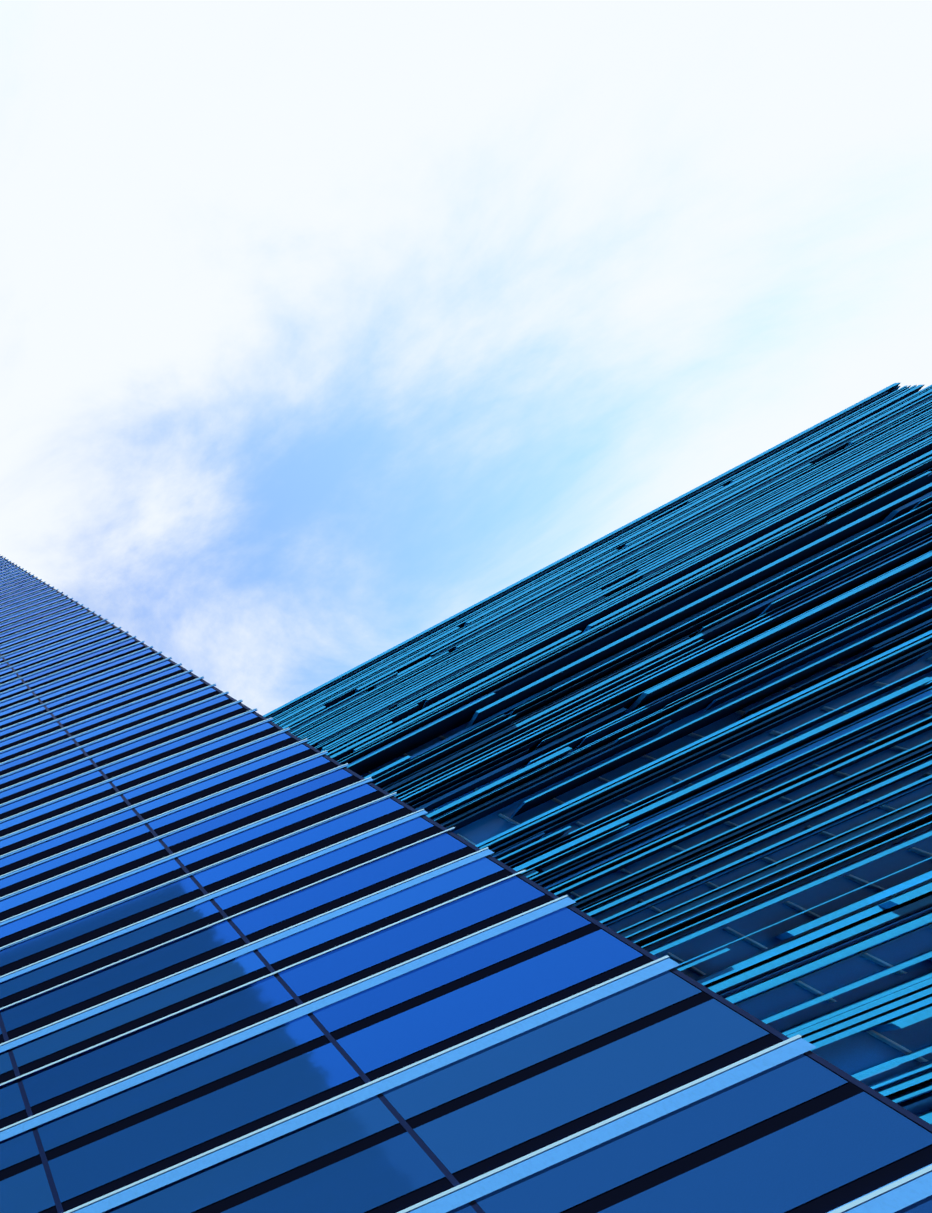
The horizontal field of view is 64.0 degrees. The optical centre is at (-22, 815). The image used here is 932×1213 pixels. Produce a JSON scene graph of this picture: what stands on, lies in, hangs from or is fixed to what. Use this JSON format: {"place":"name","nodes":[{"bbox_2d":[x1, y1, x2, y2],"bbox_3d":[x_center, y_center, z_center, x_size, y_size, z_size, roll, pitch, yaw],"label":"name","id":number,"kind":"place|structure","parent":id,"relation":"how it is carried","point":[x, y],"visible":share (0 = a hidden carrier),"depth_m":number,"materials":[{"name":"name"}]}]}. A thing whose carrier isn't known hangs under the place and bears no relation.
{"place":"outdoors","nodes":[
{"label":"outdoors","id":0,"kind":"place"},
{"bbox_2d":[0,0,931,715],"label":"sky","id":1,"kind":"structure","parent":0,"point":[329,329],"materials":[{"name":"white"}]},
{"bbox_3d":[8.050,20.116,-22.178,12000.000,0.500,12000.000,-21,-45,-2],"label":"ground","id":2,"kind":"structure","parent":0,"visible":0},
{"bbox_2d":[0,556,931,1212],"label":"tower","id":3,"kind":"structure","parent":2,"relation":"on","point":[252,962],"depth_m":19.95,"materials":[{"name":"blue glass"}]},
{"bbox_2d":[263,383,931,1124],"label":"building","id":4,"kind":"structure","parent":2,"relation":"on","point":[691,733],"depth_m":35.20,"materials":[{"name":"blue glass"}]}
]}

